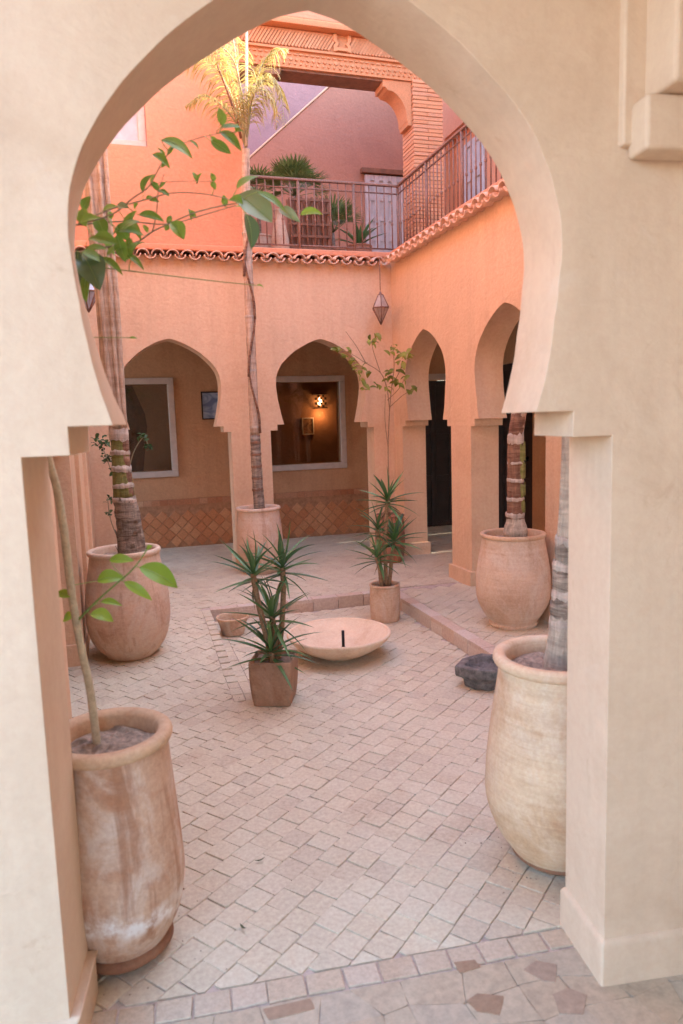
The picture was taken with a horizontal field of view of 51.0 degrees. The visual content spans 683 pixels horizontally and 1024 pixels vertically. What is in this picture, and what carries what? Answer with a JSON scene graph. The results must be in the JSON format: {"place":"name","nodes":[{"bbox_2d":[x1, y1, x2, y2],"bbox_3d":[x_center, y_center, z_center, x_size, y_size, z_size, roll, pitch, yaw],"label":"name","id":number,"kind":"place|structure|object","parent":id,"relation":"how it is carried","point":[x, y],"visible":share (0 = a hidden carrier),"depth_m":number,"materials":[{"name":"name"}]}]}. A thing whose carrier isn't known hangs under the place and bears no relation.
{"place":"outdoors","nodes":[
{"label":"outdoors","id":0,"kind":"place"},
{"bbox_2d":[68,525,668,1023],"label":"courtyard floor","id":1,"kind":"structure","parent":0,"point":[352,811],"depth_m":3.04,"materials":[{"name":"ceramic"}]},
{"bbox_2d":[49,452,95,718],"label":"arcade wall","id":2,"kind":"structure","parent":1,"relation":"on","point":[73,474],"depth_m":4.71,"materials":[{"name":"paint"}]},
{"bbox_2d":[83,284,94,312],"bbox_3d":[-2.030,-1.821,5.684,0.203,0.459,0.192,2,8,28],"label":"hanging lantern","id":3,"kind":"object","parent":2,"relation":"hanging from","point":[89,303],"visible":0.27,"depth_m":5.67,"materials":[{"name":"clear glass"}]},
{"bbox_2d":[69,707,184,974],"bbox_3d":[-0.686,1.000,2.175,0.400,0.708,0.400,-4,8,-16],"label":"plant jar","id":4,"kind":"object","parent":1,"relation":"on","point":[132,858],"visible":0.74,"depth_m":2.03,"materials":[{"name":"ceramic"}]},
{"bbox_2d":[48,108,322,743],"bbox_3d":[-0.459,-0.223,2.163,0.857,1.862,0.206,-4,8,-16],"label":"citrus tree","id":5,"kind":"object","parent":4,"relation":"on","point":[91,264],"visible":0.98,"depth_m":2.09,"materials":[{"name":"green plant"}]},
{"bbox_2d":[85,543,169,661],"bbox_3d":[-1.460,0.622,4.890,0.558,0.756,0.558,-4,8,-16],"label":"plant jar","id":6,"kind":"object","parent":1,"relation":"on","point":[136,629],"visible":0.83,"depth_m":4.68,"materials":[{"name":"ceramic"}]},
{"bbox_2d":[85,149,146,553],"bbox_3d":[-1.929,-1.786,4.498,1.356,4.324,1.856,-4,8,-16],"label":"palm tree","id":7,"kind":"object","parent":6,"relation":"in","point":[129,532],"visible":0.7,"depth_m":4.63,"materials":[{"name":"brown plant"}]},
{"bbox_2d":[216,613,248,636],"bbox_3d":[-0.834,0.866,5.488,0.250,0.141,0.249,-4,8,-16],"label":"plant pot","id":8,"kind":"object","parent":1,"relation":"on","point":[228,623],"visible":0.81,"depth_m":5.42,"materials":[{"name":"ceramic"}]},
{"bbox_2d":[75,240,395,565],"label":"arcade wall","id":9,"kind":"structure","parent":1,"relation":"on","point":[302,297],"depth_m":7.43,"materials":[{"name":"paint"}]},
{"bbox_2d":[75,38,242,246],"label":"wall","id":10,"kind":"structure","parent":9,"relation":"on","point":[136,142],"depth_m":7.01,"materials":[{"name":"orange paint"}]},
{"bbox_2d":[110,106,146,145],"bbox_3d":[-2.333,-4.043,6.795,0.865,1.065,0.060,-4,8,-16],"label":"window frame","id":11,"kind":"structure","parent":10,"relation":"in","point":[140,114],"depth_m":6.92,"materials":[{"name":"paint"}]},
{"bbox_2d":[250,124,501,250],"bbox_3d":[0.442,-2.876,5.636,1.723,0.842,4.328,-4,8,-16],"label":"railing","id":12,"kind":"object","parent":9,"relation":"on","point":[460,132],"visible":0.53,"depth_m":7.50,"materials":[{"name":"metal"}]},
{"bbox_2d":[372,259,388,324],"bbox_3d":[0.406,-2.299,7.479,0.190,0.668,0.190,-4,8,-16],"label":"hanging lantern","id":13,"kind":"object","parent":9,"relation":"hanging from","point":[380,308],"visible":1,"depth_m":7.45,"materials":[{"name":"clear glass"}]},
{"bbox_2d":[235,504,282,574],"bbox_3d":[-0.829,0.274,7.250,0.471,0.666,0.471,-4,8,-16],"label":"plant jar","id":14,"kind":"object","parent":1,"relation":"on","point":[261,524],"visible":0.72,"depth_m":7.05,"materials":[{"name":"ceramic"}]},
{"bbox_2d":[180,32,289,508],"bbox_3d":[-0.910,-2.359,6.809,1.129,4.806,1.112,-4,8,-16],"label":"palm tree","id":15,"kind":"object","parent":14,"relation":"in","point":[243,115],"visible":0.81,"depth_m":6.78,"materials":[{"name":"brown plant"}]},
{"bbox_2d":[248,650,297,706],"bbox_3d":[-0.389,0.962,4.151,0.248,0.262,0.248,-1,7,6],"label":"square planter","id":16,"kind":"object","parent":1,"relation":"on","point":[269,685],"visible":0.91,"depth_m":4.04,"materials":[{"name":"brown ceramic"}]},
{"bbox_2d":[210,523,326,690],"bbox_3d":[-0.391,0.536,4.068,0.669,0.978,0.604,-4,8,-16],"label":"yucca plant","id":17,"kind":"object","parent":16,"relation":"in","point":[271,637],"visible":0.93,"depth_m":4.06,"materials":[{"name":"green plant"}]},
{"bbox_2d":[124,342,445,548],"bbox_3d":[-0.468,-0.721,5.821,6.900,3.220,10.300,-4,8,-16],"label":"gallery","id":18,"kind":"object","parent":1,"relation":"on","point":[181,478],"visible":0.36,"depth_m":9.15,"materials":[{"name":"paint"}]},
{"bbox_2d":[125,378,178,478],"bbox_3d":[-2.644,-0.989,8.546,1.305,1.195,0.060,-4,8,-16],"label":"window frame","id":19,"kind":"structure","parent":18,"relation":"in","point":[174,472],"depth_m":8.67,"materials":[{"name":"paint"}]},
{"bbox_2d":[201,391,217,419],"bbox_3d":[-1.548,-1.314,8.825,0.353,0.338,0.024,-4,8,-16],"label":"picture","id":20,"kind":"object","parent":18,"relation":"attached to","point":[209,401],"visible":0.51,"depth_m":8.80,"materials":[{"name":"blue paper"}]},
{"bbox_2d":[302,417,313,434],"bbox_3d":[-0.496,-1.268,10.568,0.178,0.248,0.024,-4,8,-16],"label":"picture","id":21,"kind":"object","parent":18,"relation":"attached to","point":[307,426],"visible":1,"depth_m":10.57,"materials":[{"name":"paint"}]},
{"bbox_2d":[272,375,346,471],"bbox_3d":[-0.537,-1.136,9.170,1.230,1.195,0.060,-4,8,-16],"label":"window frame","id":22,"kind":"structure","parent":18,"relation":"in","point":[341,378],"depth_m":9.25,"materials":[{"name":"paint"}]},
{"bbox_2d":[312,393,327,408],"bbox_3d":[-0.316,-1.634,10.530,0.200,0.217,0.120,-4,8,-16],"label":"wall lamp","id":23,"kind":"object","parent":18,"relation":"attached to","point":[319,400],"visible":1,"depth_m":10.48,"materials":[{"name":"black metal"}]},
{"bbox_2d":[425,380,451,526],"bbox_3d":[1.260,-0.788,9.852,0.610,2.010,0.053,-4,8,-16],"label":"panel door","id":24,"kind":"structure","parent":18,"relation":"attached to","point":[438,472],"depth_m":9.88,"materials":[{"name":"brown wood"}]},
{"bbox_2d":[425,386,448,521],"bbox_3d":[1.258,-0.789,9.861,0.610,2.010,0.033,-4,8,-16],"label":"door leaf","id":25,"kind":"structure","parent":24,"relation":"in","point":[442,441],"depth_m":9.88,"materials":[{"name":"brown wood"}]},
{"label":"terrace floor","id":26,"kind":"structure","parent":18,"relation":"on","visible":0},
{"bbox_2d":[254,233,271,247],"bbox_3d":[-0.926,-2.928,8.155,0.342,0.392,0.342,-4,8,-16],"label":"plant pot","id":27,"kind":"object","parent":26,"relation":"on","point":[263,238],"visible":0.23,"depth_m":7.99,"materials":[{"name":"ceramic"}]},
{"bbox_2d":[250,164,284,232],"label":"fan palm","id":28,"kind":"object","parent":27,"relation":"in","point":[254,171],"visible":0.4,"depth_m":7.88,"materials":[{"name":"green plant"}]},
{"bbox_2d":[271,209,289,247],"bbox_3d":[-0.675,-3.001,7.855,0.202,0.596,0.201,-4,8,-16],"label":"vase","id":29,"kind":"object","parent":26,"relation":"on","point":[279,229],"visible":0.54,"depth_m":7.78,"materials":[{"name":"ceramic"}]},
{"bbox_2d":[241,82,325,154],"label":"terrace back wall","id":30,"kind":"structure","parent":26,"relation":"on","point":[299,97],"depth_m":10.97,"materials":[{"name":"paint"}]},
{"bbox_2d":[286,196,331,249],"bbox_3d":[-0.356,-3.130,8.053,0.500,0.778,0.100,-4,8,-16],"label":"wooden screen","id":31,"kind":"object","parent":26,"relation":"on","point":[319,227],"visible":0.5,"depth_m":8.03,"materials":[{"name":"wood"}]},
{"bbox_2d":[250,87,403,249],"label":"stair wall","id":32,"kind":"structure","parent":26,"relation":"on","point":[338,134],"depth_m":10.01,"materials":[{"name":"paint"}]},
{"bbox_2d":[360,167,402,176],"bbox_3d":[0.734,-4.843,10.217,0.960,0.060,0.090,-4,8,-16],"label":"door lintel","id":33,"kind":"structure","parent":32,"relation":"attached to","point":[379,171],"depth_m":10.14,"materials":[{"name":"brown wood"}]},
{"bbox_2d":[364,174,404,251],"bbox_3d":[0.644,-3.929,10.312,0.600,1.730,0.053,-4,8,-16],"label":"lattice door","id":34,"kind":"structure","parent":32,"relation":"attached to","point":[381,179],"depth_m":10.23,"materials":[{"name":"grey paint"}]},
{"bbox_2d":[364,175,400,251],"bbox_3d":[0.641,-3.930,10.322,0.600,1.730,0.033,-4,8,-16],"label":"door leaf","id":35,"kind":"structure","parent":34,"relation":"in","point":[381,182],"depth_m":10.24,"materials":[{"name":"grey paint"}]},
{"bbox_2d":[346,243,371,251],"bbox_3d":[0.217,-3.019,8.650,0.323,0.374,0.324,-4,8,-16],"label":"plant pot","id":36,"kind":"object","parent":26,"relation":"on","point":[360,245],"visible":0.29,"depth_m":8.50,"materials":[{"name":"orange ceramic"}]},
{"bbox_2d":[334,217,382,243],"bbox_3d":[0.185,-3.359,8.571,0.675,0.312,0.691,-4,8,-16],"label":"agave plant","id":37,"kind":"object","parent":36,"relation":"in","point":[359,235],"visible":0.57,"depth_m":8.53,"materials":[{"name":"green plant"}]},
{"bbox_2d":[375,79,443,241],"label":"brick column","id":38,"kind":"structure","parent":26,"relation":"on","point":[416,105],"depth_m":8.09,"materials":[{"name":"brick"}]},
{"bbox_2d":[238,11,421,91],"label":"carved beam","id":39,"kind":"structure","parent":38,"relation":"on","point":[324,51],"depth_m":7.65,"materials":[{"name":"brick"}]},
{"bbox_2d":[442,100,500,215],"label":"gallery wall","id":40,"kind":"structure","parent":26,"relation":"on","point":[453,122],"depth_m":9.45,"materials":[{"name":"orange paint"}]},
{"bbox_2d":[464,137,486,202],"bbox_3d":[1.698,-3.816,9.070,0.053,1.750,0.520,-4,8,-16],"label":"panel door","id":41,"kind":"structure","parent":40,"relation":"attached to","point":[473,167],"depth_m":8.98,"materials":[{"name":"grey paint"}]},
{"bbox_2d":[467,140,486,199],"bbox_3d":[1.708,-3.816,9.073,0.033,1.750,0.520,-4,8,-16],"label":"door leaf","id":42,"kind":"structure","parent":41,"relation":"in","point":[478,142],"depth_m":8.95,"materials":[{"name":"grey paint"}]},
{"bbox_3d":[-0.524,-2.992,8.481,0.401,0.410,0.401,-4,8,-16],"label":"plant pot","id":43,"kind":"object","parent":26,"relation":"on","visible":0},
{"bbox_2d":[266,153,331,197],"bbox_3d":[-0.528,-3.665,8.381,0.939,1.010,0.892,-4,8,-16],"label":"fan palm","id":44,"kind":"object","parent":43,"relation":"in","point":[292,168],"visible":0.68,"depth_m":8.19,"materials":[{"name":"green plant"}]},
{"bbox_3d":[-0.093,-2.954,8.511,0.304,0.300,0.304,-4,8,-16],"label":"plant pot","id":45,"kind":"object","parent":26,"relation":"on","visible":0},
{"bbox_2d":[315,193,363,245],"bbox_3d":[-0.080,-3.409,8.417,0.704,0.685,0.782,-4,8,-16],"label":"fan palm","id":46,"kind":"object","parent":45,"relation":"in","point":[342,212],"visible":0.53,"depth_m":8.33,"materials":[{"name":"green plant"}]},
{"bbox_2d":[94,567,554,1005],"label":"soil crumbs","id":47,"kind":"object","parent":1,"relation":"on","point":[280,713],"visible":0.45,"depth_m":2.70,"materials":[{"name":"brown soil"}]},
{"bbox_2d":[287,617,390,661],"bbox_3d":[-0.016,0.890,4.899,0.712,0.192,0.712,-4,8,-16],"label":"fountain bowl","id":48,"kind":"object","parent":1,"relation":"on","point":[342,639],"visible":0.94,"depth_m":5.01,"materials":[{"name":"stone"}]},
{"bbox_2d":[0,0,682,1023],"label":"archway wall","id":49,"kind":"structure","parent":1,"relation":"on","point":[570,114],"depth_m":1.76,"materials":[{"name":"beige paint"}]},
{"bbox_2d":[369,581,399,622],"bbox_3d":[0.349,0.718,5.746,0.248,0.295,0.248,-4,8,-16],"label":"plant pot","id":50,"kind":"object","parent":1,"relation":"on","point":[384,604],"visible":0.87,"depth_m":5.65,"materials":[{"name":"ceramic"}]},
{"bbox_2d":[346,469,426,586],"bbox_3d":[0.345,0.125,5.662,0.656,0.996,0.597,-4,8,-16],"label":"yucca plant","id":51,"kind":"object","parent":50,"relation":"in","point":[385,577],"visible":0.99,"depth_m":5.67,"materials":[{"name":"green plant"}]},
{"bbox_2d":[375,512,404,562],"bbox_3d":[0.514,0.271,7.574,0.317,0.506,0.319,-4,8,-16],"label":"plant pot","id":52,"kind":"object","parent":1,"relation":"on","point":[393,515],"visible":0.35,"depth_m":7.46,"materials":[{"name":"beige ceramic"}]},
{"bbox_2d":[330,332,416,514],"bbox_3d":[0.330,-0.849,7.255,0.878,1.920,0.262,-4,8,-16],"label":"sapling","id":53,"kind":"object","parent":52,"relation":"on","point":[373,341],"visible":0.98,"depth_m":7.24,"materials":[{"name":"plant"}]},
{"bbox_2d":[384,178,561,622],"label":"arcade wall","id":54,"kind":"structure","parent":1,"relation":"on","point":[457,274],"depth_m":6.33,"materials":[{"name":"paint"}]},
{"bbox_2d":[455,653,497,690],"bbox_3d":[0.863,0.964,4.290,0.369,0.144,0.313,-4,8,-16],"label":"stone trough","id":55,"kind":"object","parent":1,"relation":"on","point":[478,671],"visible":0.62,"depth_m":4.21,"materials":[{"name":"grey stone"}]},
{"bbox_2d":[476,528,550,630],"bbox_3d":[1.231,0.477,5.134,0.528,0.672,0.531,-4,8,-16],"label":"plant jar","id":56,"kind":"object","parent":1,"relation":"on","point":[513,583],"visible":0.94,"depth_m":4.93,"materials":[{"name":"ceramic"}]},
{"bbox_2d":[503,413,527,536],"bbox_3d":[1.650,-1.519,4.741,0.796,3.504,1.007,-9,10,-43],"label":"palm tree","id":57,"kind":"object","parent":56,"relation":"on","point":[515,525],"visible":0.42,"depth_m":4.99,"materials":[{"name":"brown plant"}]},
{"bbox_2d":[503,321,545,531],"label":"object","id":58,"kind":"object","parent":1,"relation":"on","point":[538,476],"visible":0.03,"depth_m":8.22,"materials":[{"name":"paint"}]},
{"bbox_2d":[499,363,532,528],"bbox_3d":[2.052,-0.742,8.822,0.105,2.130,1.130,-4,8,-16],"label":"panel door","id":59,"kind":"structure","parent":58,"relation":"attached to","point":[504,427],"depth_m":8.79,"materials":[{"name":"brown wood"}]},
{"bbox_2d":[499,370,529,527],"bbox_3d":[2.087,-0.744,8.832,0.033,2.130,1.130,-4,8,-16],"label":"door leaf","id":60,"kind":"structure","parent":59,"relation":"in","point":[506,374],"depth_m":8.76,"materials":[{"name":"brown wood"}]},
{"bbox_2d":[485,635,566,875],"bbox_3d":[0.775,0.874,2.580,0.506,0.762,0.508,-4,8,-16],"label":"plant jar","id":61,"kind":"object","parent":1,"relation":"on","point":[525,770],"visible":0.53,"depth_m":2.41,"materials":[{"name":"beige ceramic"}]},
{"bbox_2d":[543,437,568,670],"bbox_3d":[0.955,-1.149,2.518,0.736,3.424,0.911,-4,8,-16],"label":"palm tree","id":62,"kind":"object","parent":61,"relation":"on","point":[555,656],"visible":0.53,"depth_m":2.50,"materials":[{"name":"grey plant"}]},
{"bbox_2d":[171,948,682,1023],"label":"flagstone floor","id":63,"kind":"structure","parent":0,"point":[561,987],"depth_m":1.97,"materials":[{"name":"beige stone"}]},
{"bbox_3d":[-2.085,0.512,6.948,0.289,0.350,0.288,-4,8,-16],"label":"plant pot","id":64,"kind":"object","parent":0,"visible":0},
{"bbox_2d":[91,433,152,533],"bbox_3d":[-2.044,-0.176,6.790,0.577,1.156,0.190,-3,7,-7],"label":"climbing shrub","id":65,"kind":"object","parent":64,"relation":"in","point":[107,458],"visible":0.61,"depth_m":6.72,"materials":[{"name":"green plant"}]}
]}

